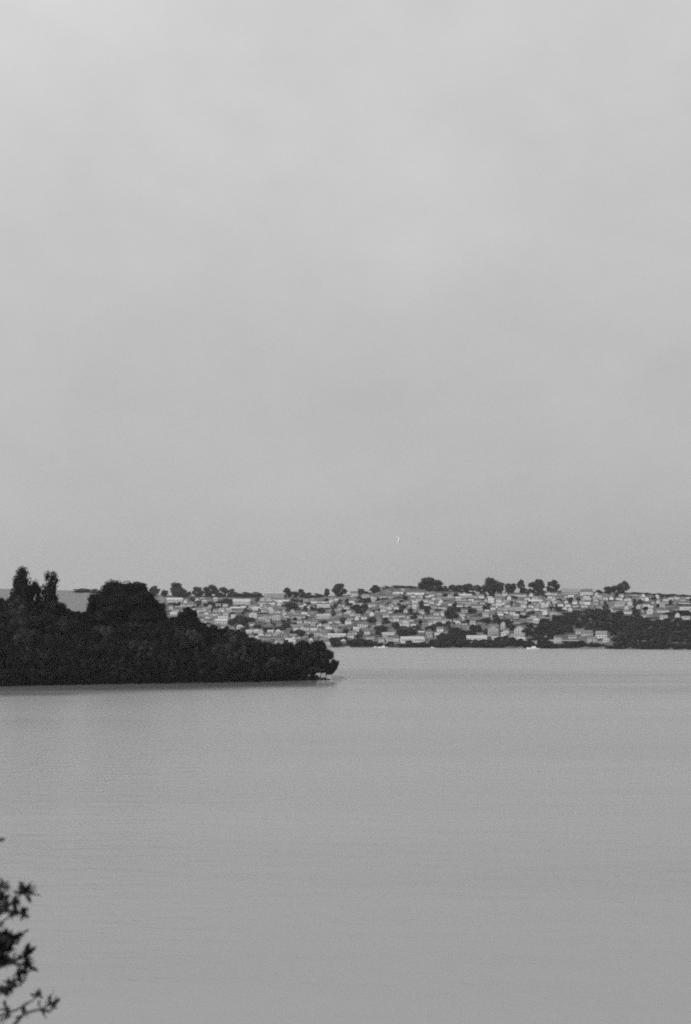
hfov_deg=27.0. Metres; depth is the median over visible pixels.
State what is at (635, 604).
broadleaf tree
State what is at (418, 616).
terrace row
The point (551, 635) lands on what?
woodland tree
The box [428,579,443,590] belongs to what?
broadleaf tree
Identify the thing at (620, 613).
woodland tree
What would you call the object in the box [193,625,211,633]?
broadleaf tree
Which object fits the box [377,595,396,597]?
terrace row
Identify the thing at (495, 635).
house
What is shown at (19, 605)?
broadleaf tree
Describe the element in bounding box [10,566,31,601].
poplar tree
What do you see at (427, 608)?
broadleaf tree
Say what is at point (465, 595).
terrace row
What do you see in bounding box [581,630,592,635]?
villa
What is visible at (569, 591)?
house
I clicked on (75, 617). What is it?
broadleaf tree
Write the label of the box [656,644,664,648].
woodland tree
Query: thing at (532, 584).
broadleaf tree
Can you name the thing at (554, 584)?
broadleaf tree
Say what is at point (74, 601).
field
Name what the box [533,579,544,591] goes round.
broadleaf tree
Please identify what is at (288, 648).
broadleaf tree
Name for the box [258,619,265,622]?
bungalow
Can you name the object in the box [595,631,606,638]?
villa
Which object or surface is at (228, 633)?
broadleaf tree
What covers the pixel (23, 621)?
broadleaf tree
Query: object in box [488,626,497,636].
house
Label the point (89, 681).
bush
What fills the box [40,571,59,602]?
poplar tree
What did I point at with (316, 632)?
terrace row
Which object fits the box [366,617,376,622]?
broadleaf tree
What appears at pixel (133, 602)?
broadleaf tree
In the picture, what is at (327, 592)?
broadleaf tree
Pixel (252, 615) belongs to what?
house
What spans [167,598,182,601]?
hall
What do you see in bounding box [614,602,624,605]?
house
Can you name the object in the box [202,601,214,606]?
broadleaf tree
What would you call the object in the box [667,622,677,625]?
woodland tree
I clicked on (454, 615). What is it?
broadleaf tree
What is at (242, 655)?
broadleaf tree
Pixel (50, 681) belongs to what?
bush
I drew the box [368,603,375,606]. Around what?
house
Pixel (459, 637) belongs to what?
woodland tree
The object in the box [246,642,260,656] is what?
broadleaf tree
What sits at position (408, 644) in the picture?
woodland tree
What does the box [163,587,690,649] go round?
hillside
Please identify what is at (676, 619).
woodland tree
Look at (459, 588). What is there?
broadleaf tree
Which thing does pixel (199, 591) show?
broadleaf tree
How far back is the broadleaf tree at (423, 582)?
2443.68 m
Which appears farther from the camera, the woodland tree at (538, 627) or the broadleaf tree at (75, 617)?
the woodland tree at (538, 627)
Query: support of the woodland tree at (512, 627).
on the hillside
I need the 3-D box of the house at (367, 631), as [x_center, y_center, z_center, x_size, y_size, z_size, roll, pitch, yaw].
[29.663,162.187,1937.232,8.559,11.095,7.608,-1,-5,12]
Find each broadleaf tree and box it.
[0,601,9,615]
[0,623,27,652]
[4,595,20,601]
[4,597,30,622]
[6,612,41,636]
[9,629,41,666]
[10,572,28,600]
[26,579,41,603]
[41,599,70,620]
[45,576,57,603]
[64,611,80,621]
[71,610,86,621]
[81,611,96,625]
[85,580,162,626]
[86,592,105,613]
[87,624,102,632]
[87,627,102,641]
[98,625,117,642]
[104,627,134,643]
[119,638,148,661]
[128,621,145,633]
[142,640,155,659]
[149,586,160,595]
[152,598,167,615]
[153,616,168,624]
[160,590,168,595]
[167,616,180,629]
[170,581,183,596]
[170,626,188,640]
[177,605,200,626]
[184,628,205,650]
[192,586,203,596]
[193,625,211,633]
[202,584,218,596]
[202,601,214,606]
[204,644,225,660]
[207,624,217,632]
[209,631,226,638]
[209,635,228,651]
[213,600,224,605]
[214,587,229,596]
[218,626,233,635]
[222,633,249,651]
[223,629,239,639]
[228,619,237,625]
[230,615,249,624]
[232,647,251,668]
[233,659,248,680]
[238,632,251,642]
[243,617,256,622]
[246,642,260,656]
[250,637,266,655]
[253,624,261,628]
[260,641,276,661]
[266,657,284,667]
[270,662,285,679]
[274,644,295,656]
[275,644,293,663]
[281,623,291,628]
[282,603,301,609]
[282,664,294,680]
[283,587,291,596]
[287,641,294,658]
[289,591,297,596]
[290,663,306,680]
[292,638,309,660]
[293,629,305,635]
[297,588,305,597]
[304,639,328,676]
[314,648,334,677]
[316,607,325,612]
[324,588,329,596]
[324,659,338,677]
[330,640,341,646]
[331,583,346,596]
[346,639,359,645]
[350,604,363,613]
[354,638,364,645]
[357,588,364,593]
[361,604,370,610]
[363,639,372,644]
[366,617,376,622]
[369,585,380,592]
[371,641,383,645]
[374,625,388,631]
[382,617,390,623]
[383,641,395,645]
[391,622,400,629]
[396,628,407,635]
[404,628,417,634]
[417,577,434,590]
[423,605,431,610]
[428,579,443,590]
[436,622,442,626]
[444,606,455,618]
[447,584,456,591]
[449,612,459,618]
[455,585,463,591]
[462,583,472,592]
[471,585,480,590]
[480,577,497,592]
[492,581,504,592]
[504,583,516,593]
[517,579,525,592]
[527,581,537,592]
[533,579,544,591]
[545,579,559,591]
[602,586,615,592]
[602,601,608,609]
[611,585,620,592]
[617,580,630,592]
[632,599,636,609]
[632,609,640,613]
[663,612,674,616]
[672,610,684,615]
[680,610,690,615]
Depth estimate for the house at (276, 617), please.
2126.35 m
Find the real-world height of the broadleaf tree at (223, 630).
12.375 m
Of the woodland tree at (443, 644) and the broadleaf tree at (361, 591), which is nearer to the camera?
the woodland tree at (443, 644)
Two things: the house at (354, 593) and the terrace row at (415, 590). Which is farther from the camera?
the house at (354, 593)
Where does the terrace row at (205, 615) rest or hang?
on the hillside
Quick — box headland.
[0,626,326,685]
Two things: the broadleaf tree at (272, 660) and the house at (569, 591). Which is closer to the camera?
the broadleaf tree at (272, 660)
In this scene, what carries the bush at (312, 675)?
on the headland
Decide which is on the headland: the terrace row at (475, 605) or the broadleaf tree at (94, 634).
the broadleaf tree at (94, 634)
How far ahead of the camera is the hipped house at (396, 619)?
2029.34 m
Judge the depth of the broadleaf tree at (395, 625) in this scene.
1961.32 m
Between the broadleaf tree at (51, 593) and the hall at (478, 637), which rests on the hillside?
the hall at (478, 637)
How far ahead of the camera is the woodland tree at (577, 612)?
1991.82 m
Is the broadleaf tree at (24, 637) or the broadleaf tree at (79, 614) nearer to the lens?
the broadleaf tree at (24, 637)
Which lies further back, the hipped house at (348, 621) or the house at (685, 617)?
the hipped house at (348, 621)
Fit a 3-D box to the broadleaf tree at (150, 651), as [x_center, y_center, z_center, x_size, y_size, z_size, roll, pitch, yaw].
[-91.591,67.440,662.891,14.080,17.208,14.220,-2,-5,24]
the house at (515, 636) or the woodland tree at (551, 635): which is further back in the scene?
the house at (515, 636)
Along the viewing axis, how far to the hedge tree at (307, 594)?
2493.41 m
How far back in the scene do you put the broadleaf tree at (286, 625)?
2021.87 m
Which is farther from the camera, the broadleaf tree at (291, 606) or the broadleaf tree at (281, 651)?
the broadleaf tree at (291, 606)
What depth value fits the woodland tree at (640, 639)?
1715.77 m
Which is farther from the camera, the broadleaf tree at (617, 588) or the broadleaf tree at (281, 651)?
the broadleaf tree at (617, 588)
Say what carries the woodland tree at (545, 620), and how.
on the hillside
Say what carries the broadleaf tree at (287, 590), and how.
on the hillside
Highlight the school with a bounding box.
[264,593,284,597]
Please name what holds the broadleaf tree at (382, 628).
on the hillside
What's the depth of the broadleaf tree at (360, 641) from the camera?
1847.67 m
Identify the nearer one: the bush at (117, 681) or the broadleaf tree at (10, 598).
the bush at (117, 681)
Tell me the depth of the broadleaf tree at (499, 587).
2411.12 m
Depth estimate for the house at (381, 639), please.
1865.35 m
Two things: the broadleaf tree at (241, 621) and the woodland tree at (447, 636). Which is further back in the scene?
the broadleaf tree at (241, 621)
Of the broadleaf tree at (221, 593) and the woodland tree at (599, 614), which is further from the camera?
the broadleaf tree at (221, 593)
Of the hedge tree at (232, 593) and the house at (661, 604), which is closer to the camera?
the house at (661, 604)
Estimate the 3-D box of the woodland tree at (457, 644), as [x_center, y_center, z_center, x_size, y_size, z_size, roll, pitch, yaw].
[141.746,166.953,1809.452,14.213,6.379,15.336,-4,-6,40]
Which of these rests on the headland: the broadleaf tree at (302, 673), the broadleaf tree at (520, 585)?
the broadleaf tree at (302, 673)
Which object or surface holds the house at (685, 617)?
on the hillside
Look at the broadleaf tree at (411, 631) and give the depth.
1901.52 m
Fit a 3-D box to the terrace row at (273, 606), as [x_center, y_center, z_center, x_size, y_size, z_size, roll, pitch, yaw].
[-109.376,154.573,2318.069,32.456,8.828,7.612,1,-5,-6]
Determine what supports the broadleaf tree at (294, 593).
on the hillside
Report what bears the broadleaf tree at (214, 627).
on the headland
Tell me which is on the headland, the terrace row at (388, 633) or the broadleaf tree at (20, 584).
the broadleaf tree at (20, 584)
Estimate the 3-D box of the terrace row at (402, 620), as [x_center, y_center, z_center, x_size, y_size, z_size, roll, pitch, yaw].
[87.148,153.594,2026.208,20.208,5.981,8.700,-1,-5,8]
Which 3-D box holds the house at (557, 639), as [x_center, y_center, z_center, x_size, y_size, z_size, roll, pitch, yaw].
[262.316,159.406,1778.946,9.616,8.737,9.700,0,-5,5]
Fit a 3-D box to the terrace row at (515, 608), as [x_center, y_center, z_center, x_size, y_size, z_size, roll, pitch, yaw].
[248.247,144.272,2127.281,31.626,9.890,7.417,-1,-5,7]
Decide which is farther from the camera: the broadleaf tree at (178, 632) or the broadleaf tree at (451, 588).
the broadleaf tree at (451, 588)
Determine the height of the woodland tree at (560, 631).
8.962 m
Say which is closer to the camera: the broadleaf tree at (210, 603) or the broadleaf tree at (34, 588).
the broadleaf tree at (34, 588)
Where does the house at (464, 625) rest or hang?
on the hillside
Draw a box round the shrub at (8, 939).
[0,838,60,1023]
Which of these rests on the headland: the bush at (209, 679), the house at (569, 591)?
the bush at (209, 679)
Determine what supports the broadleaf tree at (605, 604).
on the hillside
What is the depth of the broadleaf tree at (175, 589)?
2555.95 m
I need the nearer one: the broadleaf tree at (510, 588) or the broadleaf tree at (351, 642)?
the broadleaf tree at (351, 642)
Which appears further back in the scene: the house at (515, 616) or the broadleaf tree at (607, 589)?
the broadleaf tree at (607, 589)
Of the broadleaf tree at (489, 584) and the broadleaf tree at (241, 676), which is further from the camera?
the broadleaf tree at (489, 584)
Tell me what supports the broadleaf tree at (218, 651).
on the headland
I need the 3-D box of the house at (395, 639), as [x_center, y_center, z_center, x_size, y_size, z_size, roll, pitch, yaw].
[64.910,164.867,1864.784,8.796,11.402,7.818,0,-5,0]
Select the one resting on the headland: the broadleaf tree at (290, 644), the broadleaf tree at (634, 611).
the broadleaf tree at (290, 644)
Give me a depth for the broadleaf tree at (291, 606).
2290.84 m
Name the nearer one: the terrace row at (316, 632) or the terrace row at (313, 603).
the terrace row at (316, 632)
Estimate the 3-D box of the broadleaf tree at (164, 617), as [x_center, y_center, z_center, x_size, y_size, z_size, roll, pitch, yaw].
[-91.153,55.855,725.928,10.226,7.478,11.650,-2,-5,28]
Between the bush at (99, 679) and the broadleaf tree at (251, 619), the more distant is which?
the broadleaf tree at (251, 619)
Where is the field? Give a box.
[0,589,162,612]
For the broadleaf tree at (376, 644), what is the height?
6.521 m
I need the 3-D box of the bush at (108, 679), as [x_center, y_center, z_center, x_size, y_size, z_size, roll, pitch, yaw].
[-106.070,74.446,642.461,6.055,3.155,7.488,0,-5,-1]
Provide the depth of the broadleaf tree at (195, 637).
681.41 m
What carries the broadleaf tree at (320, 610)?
on the hillside
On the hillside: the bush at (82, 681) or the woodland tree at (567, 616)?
the woodland tree at (567, 616)
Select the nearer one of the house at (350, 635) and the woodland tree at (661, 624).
the woodland tree at (661, 624)
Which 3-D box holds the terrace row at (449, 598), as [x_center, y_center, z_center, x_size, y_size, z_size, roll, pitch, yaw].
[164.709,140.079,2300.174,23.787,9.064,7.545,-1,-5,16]
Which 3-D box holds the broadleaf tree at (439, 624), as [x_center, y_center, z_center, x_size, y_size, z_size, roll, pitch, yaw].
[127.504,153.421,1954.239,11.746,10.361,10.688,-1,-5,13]
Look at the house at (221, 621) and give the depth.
2115.07 m
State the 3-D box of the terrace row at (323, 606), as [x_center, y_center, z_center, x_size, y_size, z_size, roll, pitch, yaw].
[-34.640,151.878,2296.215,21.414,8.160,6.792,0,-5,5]
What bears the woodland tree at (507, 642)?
on the hillside
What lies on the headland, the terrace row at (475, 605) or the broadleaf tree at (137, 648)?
the broadleaf tree at (137, 648)
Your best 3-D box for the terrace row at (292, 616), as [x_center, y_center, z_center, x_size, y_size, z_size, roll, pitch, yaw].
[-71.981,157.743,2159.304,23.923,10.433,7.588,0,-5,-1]
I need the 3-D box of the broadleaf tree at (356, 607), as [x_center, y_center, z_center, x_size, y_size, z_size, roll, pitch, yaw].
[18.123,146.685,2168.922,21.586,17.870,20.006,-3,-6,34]
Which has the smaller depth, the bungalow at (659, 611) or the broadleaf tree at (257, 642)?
the broadleaf tree at (257, 642)
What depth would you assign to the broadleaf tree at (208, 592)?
2538.82 m
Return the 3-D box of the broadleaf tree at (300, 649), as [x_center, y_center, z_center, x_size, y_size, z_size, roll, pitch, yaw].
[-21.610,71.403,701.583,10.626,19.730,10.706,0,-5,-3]
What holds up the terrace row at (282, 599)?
on the hillside
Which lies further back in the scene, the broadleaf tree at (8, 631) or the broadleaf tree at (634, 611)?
the broadleaf tree at (634, 611)
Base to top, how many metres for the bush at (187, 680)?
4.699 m
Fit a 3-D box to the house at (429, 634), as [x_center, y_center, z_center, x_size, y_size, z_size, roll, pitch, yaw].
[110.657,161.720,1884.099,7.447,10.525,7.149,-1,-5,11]
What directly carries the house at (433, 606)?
on the hillside
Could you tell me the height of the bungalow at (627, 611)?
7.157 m
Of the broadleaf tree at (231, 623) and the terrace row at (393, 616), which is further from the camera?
the broadleaf tree at (231, 623)
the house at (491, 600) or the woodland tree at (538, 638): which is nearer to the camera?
the woodland tree at (538, 638)
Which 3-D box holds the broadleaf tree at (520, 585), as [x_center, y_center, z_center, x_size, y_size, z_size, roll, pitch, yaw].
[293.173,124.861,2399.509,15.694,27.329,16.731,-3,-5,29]
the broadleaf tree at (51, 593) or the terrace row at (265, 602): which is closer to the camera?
the broadleaf tree at (51, 593)
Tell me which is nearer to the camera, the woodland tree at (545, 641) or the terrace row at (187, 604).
the woodland tree at (545, 641)
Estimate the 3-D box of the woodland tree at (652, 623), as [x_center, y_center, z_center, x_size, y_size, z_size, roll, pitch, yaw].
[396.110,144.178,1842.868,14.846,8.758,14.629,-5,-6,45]
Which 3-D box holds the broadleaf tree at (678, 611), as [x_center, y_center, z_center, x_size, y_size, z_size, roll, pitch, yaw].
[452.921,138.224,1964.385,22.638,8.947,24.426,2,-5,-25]
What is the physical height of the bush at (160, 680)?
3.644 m
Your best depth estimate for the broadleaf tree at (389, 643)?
1839.08 m
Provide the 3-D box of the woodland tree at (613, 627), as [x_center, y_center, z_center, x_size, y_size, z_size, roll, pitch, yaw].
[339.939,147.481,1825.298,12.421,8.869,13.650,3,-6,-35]
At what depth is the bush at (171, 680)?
650.80 m
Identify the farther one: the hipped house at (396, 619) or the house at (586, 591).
the house at (586, 591)
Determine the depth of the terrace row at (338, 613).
2183.88 m
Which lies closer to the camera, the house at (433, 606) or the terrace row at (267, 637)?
the terrace row at (267, 637)
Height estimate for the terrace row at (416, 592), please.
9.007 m
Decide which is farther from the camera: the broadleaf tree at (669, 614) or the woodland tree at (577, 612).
the woodland tree at (577, 612)
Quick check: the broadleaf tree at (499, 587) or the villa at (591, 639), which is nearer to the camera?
the villa at (591, 639)
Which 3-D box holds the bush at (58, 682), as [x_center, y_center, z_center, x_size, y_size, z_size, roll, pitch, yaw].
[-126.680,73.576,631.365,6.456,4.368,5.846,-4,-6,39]
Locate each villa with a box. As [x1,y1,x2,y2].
[514,626,524,634]
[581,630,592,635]
[587,637,597,641]
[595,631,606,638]
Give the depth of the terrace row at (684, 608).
2030.06 m
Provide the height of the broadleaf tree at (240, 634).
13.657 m
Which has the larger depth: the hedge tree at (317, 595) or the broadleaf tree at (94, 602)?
the hedge tree at (317, 595)
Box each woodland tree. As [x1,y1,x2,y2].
[402,642,411,647]
[429,640,437,646]
[439,642,448,647]
[442,633,451,639]
[452,642,462,646]
[456,635,464,639]
[460,641,469,645]
[495,642,504,646]
[505,640,511,645]
[507,625,515,630]
[527,641,534,646]
[528,630,539,635]
[533,624,545,630]
[535,636,543,641]
[537,643,547,648]
[538,618,550,622]
[538,640,551,644]
[545,632,553,638]
[552,615,561,619]
[556,617,567,623]
[556,628,564,634]
[562,614,572,618]
[565,627,573,632]
[565,642,576,645]
[570,613,579,619]
[571,611,581,615]
[574,621,584,627]
[580,615,590,618]
[583,608,596,612]
[590,615,598,620]
[592,628,603,632]
[596,611,606,616]
[609,625,617,630]
[610,636,619,641]
[615,610,624,616]
[626,640,634,646]
[632,637,642,641]
[634,618,645,623]
[645,643,656,648]
[648,621,659,626]
[656,622,670,626]
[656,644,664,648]
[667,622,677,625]
[672,644,682,648]
[673,617,682,622]
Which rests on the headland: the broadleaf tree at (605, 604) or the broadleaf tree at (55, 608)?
the broadleaf tree at (55, 608)
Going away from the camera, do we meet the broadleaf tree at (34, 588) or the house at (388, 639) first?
the broadleaf tree at (34, 588)
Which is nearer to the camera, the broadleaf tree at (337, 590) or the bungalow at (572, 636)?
the bungalow at (572, 636)
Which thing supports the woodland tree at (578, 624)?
on the hillside
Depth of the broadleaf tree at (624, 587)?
2320.19 m
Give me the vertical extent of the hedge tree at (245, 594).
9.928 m
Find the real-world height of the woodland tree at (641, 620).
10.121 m
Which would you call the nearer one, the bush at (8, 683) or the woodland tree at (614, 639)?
the bush at (8, 683)
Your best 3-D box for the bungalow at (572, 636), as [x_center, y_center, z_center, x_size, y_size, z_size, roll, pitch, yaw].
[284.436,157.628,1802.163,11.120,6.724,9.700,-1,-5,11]
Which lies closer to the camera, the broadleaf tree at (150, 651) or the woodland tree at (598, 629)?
the broadleaf tree at (150, 651)
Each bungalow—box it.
[217,616,227,618]
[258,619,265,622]
[568,635,576,638]
[622,610,631,613]
[657,610,669,612]
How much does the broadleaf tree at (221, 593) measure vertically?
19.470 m
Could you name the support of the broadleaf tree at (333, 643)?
on the hillside
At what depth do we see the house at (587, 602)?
2172.35 m
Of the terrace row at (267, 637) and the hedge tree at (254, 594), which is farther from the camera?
the hedge tree at (254, 594)
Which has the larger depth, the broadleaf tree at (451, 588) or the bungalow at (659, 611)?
the broadleaf tree at (451, 588)
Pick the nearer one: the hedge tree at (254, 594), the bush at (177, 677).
the bush at (177, 677)
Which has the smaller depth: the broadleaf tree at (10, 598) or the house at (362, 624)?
the broadleaf tree at (10, 598)
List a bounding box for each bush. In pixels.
[5,680,12,685]
[24,678,35,684]
[44,678,54,684]
[53,679,63,684]
[73,679,84,684]
[84,675,94,683]
[94,676,104,682]
[104,676,112,681]
[110,676,122,683]
[133,675,143,682]
[154,675,164,682]
[162,675,174,682]
[173,675,182,680]
[178,675,191,682]
[205,676,214,681]
[252,674,262,681]
[279,675,288,679]
[289,674,299,679]
[310,673,317,679]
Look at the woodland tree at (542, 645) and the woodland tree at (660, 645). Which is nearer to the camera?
the woodland tree at (660, 645)
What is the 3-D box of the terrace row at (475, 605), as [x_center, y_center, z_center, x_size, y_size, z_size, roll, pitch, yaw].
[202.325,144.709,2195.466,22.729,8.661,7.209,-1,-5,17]
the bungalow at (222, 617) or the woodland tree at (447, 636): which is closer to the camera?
the woodland tree at (447, 636)
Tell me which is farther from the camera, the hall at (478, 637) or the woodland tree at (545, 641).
the hall at (478, 637)
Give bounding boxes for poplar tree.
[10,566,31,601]
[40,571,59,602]
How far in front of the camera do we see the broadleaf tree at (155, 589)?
2570.27 m
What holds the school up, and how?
on the hillside
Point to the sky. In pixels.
(290, 290)
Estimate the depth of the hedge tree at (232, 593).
2527.89 m
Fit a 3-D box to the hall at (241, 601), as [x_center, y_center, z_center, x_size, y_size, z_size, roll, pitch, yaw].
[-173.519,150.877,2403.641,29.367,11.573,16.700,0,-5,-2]
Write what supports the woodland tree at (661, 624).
on the hillside
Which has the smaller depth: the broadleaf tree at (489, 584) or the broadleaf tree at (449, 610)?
the broadleaf tree at (449, 610)
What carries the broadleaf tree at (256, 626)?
on the hillside
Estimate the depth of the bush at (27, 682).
622.73 m
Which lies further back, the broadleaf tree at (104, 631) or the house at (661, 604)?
the house at (661, 604)
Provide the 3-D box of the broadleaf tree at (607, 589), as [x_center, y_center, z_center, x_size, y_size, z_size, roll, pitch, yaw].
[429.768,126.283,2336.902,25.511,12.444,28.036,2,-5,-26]
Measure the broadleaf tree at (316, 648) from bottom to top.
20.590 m
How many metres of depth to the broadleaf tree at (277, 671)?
676.29 m
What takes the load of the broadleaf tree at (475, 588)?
on the hillside
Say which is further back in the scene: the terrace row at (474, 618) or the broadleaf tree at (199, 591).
the broadleaf tree at (199, 591)
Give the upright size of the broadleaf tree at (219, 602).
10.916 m
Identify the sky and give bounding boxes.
[0,0,690,596]
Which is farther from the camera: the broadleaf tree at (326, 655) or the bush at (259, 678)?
the broadleaf tree at (326, 655)
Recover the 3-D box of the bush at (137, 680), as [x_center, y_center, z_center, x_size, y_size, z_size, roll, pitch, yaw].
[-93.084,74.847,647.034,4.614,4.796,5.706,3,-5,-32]
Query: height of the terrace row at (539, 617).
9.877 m
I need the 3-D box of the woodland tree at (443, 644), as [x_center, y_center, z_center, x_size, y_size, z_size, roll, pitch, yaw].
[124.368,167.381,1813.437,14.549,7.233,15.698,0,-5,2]
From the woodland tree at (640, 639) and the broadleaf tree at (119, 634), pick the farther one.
the woodland tree at (640, 639)
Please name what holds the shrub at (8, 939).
on the bank
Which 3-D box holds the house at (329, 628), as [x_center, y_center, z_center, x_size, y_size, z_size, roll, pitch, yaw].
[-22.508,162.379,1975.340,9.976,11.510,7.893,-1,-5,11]
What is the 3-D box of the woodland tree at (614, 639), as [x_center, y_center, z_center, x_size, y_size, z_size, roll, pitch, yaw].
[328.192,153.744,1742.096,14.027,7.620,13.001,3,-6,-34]
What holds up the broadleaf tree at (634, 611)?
on the hillside
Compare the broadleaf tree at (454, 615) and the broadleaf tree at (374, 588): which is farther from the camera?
the broadleaf tree at (374, 588)
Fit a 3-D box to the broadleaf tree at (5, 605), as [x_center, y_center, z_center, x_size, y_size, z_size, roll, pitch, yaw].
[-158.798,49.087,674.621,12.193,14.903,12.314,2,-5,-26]
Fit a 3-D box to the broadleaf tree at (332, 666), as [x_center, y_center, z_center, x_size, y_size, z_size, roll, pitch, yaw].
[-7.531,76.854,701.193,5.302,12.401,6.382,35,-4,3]
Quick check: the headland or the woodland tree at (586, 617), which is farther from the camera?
the woodland tree at (586, 617)
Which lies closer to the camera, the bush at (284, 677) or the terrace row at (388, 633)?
the bush at (284, 677)
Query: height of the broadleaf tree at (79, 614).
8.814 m
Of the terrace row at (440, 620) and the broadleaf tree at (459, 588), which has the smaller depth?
the terrace row at (440, 620)
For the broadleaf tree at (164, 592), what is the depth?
2565.72 m
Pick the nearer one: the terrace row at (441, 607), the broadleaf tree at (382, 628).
the broadleaf tree at (382, 628)
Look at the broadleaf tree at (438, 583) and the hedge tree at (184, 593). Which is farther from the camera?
the hedge tree at (184, 593)
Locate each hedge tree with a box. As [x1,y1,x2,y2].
[72,588,91,591]
[180,589,191,596]
[227,589,237,596]
[237,592,249,596]
[249,592,261,596]
[303,592,313,597]
[313,593,323,596]
[519,588,529,593]
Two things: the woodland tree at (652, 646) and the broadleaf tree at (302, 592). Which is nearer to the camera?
the woodland tree at (652, 646)
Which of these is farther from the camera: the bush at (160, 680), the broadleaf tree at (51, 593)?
the broadleaf tree at (51, 593)
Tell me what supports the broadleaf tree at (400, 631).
on the hillside
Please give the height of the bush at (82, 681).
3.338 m
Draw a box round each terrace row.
[180,603,193,606]
[197,614,212,618]
[258,601,275,603]
[259,635,281,639]
[267,605,281,608]
[275,598,289,601]
[290,614,304,618]
[307,630,329,635]
[311,602,331,604]
[316,614,330,618]
[317,605,330,607]
[324,612,341,615]
[328,632,346,637]
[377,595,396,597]
[382,632,394,635]
[391,615,405,617]
[400,619,414,621]
[405,589,425,592]
[405,591,424,594]
[407,615,422,618]
[424,616,440,618]
[431,618,451,623]
[438,605,450,608]
[441,597,455,600]
[451,601,471,603]
[458,594,471,597]
[467,616,486,620]
[470,604,485,607]
[503,606,523,610]
[509,593,526,596]
[536,616,551,620]
[679,607,690,609]
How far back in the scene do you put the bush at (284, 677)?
678.92 m
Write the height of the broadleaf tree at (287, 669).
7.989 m
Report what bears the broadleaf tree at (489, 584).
on the hillside
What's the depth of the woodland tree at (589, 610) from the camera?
2015.06 m
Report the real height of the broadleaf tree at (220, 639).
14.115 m
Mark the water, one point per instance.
(370, 835)
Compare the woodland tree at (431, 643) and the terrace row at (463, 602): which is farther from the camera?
the terrace row at (463, 602)
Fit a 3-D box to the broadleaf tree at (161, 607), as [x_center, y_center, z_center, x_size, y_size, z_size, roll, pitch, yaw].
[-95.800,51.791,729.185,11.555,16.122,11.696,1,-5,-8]
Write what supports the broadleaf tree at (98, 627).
on the headland
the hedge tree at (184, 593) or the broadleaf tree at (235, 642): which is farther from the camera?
the hedge tree at (184, 593)
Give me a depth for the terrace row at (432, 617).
2045.71 m
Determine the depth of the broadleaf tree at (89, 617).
708.01 m
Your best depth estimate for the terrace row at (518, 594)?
2349.02 m
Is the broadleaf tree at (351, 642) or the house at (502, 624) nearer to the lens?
the broadleaf tree at (351, 642)
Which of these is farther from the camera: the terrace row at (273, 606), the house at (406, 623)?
the terrace row at (273, 606)
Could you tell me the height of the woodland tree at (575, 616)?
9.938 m
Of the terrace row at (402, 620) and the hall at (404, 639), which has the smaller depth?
the hall at (404, 639)
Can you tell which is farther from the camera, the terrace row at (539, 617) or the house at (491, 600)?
the house at (491, 600)
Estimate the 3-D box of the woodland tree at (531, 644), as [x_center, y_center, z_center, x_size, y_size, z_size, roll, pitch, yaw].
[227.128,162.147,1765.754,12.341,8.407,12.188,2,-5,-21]
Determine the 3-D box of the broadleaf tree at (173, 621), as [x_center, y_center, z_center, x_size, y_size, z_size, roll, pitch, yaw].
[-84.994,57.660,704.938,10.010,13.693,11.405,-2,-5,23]
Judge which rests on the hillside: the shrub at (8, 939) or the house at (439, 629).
the house at (439, 629)
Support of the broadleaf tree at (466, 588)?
on the hillside
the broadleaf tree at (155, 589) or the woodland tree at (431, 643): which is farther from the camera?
the broadleaf tree at (155, 589)
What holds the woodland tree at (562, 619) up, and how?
on the hillside
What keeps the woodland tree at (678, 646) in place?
on the hillside
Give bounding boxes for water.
[0,647,690,1023]
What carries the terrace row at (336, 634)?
on the hillside
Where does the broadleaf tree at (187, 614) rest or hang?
on the headland
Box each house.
[215,619,227,623]
[249,612,256,618]
[272,614,280,620]
[325,626,332,630]
[345,619,351,623]
[347,632,354,637]
[350,591,357,596]
[358,622,367,627]
[364,629,370,634]
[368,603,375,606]
[378,637,384,641]
[386,636,392,641]
[392,636,398,641]
[393,616,399,621]
[403,621,408,626]
[427,632,432,637]
[430,603,436,608]
[436,626,443,631]
[462,623,467,628]
[488,598,494,602]
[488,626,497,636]
[491,632,499,638]
[501,621,504,629]
[511,634,522,638]
[513,614,518,618]
[533,617,539,623]
[554,637,561,642]
[561,589,578,593]
[580,589,592,594]
[584,600,591,604]
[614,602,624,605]
[659,602,664,607]
[681,616,689,619]
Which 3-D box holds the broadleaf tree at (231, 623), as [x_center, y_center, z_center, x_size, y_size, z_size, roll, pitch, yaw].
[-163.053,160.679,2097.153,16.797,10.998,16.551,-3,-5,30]
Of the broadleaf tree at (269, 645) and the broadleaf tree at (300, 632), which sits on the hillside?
the broadleaf tree at (300, 632)
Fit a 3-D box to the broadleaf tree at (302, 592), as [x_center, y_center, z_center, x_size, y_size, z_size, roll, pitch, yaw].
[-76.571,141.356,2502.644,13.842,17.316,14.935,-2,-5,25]
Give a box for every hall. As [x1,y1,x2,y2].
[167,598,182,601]
[233,599,250,603]
[400,636,424,642]
[466,635,486,640]
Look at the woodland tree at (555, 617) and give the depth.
1954.88 m
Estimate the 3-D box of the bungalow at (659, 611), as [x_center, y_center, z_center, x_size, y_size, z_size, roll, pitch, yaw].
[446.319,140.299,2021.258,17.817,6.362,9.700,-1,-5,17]
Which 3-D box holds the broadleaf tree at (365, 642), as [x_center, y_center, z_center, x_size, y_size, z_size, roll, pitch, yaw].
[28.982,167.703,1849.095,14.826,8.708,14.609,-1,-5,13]
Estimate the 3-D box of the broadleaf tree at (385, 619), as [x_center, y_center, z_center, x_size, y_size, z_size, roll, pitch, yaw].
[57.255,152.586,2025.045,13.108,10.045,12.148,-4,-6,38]
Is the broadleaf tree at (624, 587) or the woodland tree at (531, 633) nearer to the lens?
the woodland tree at (531, 633)
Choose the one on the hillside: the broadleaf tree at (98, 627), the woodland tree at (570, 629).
the woodland tree at (570, 629)
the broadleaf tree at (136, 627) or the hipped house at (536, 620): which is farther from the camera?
the hipped house at (536, 620)

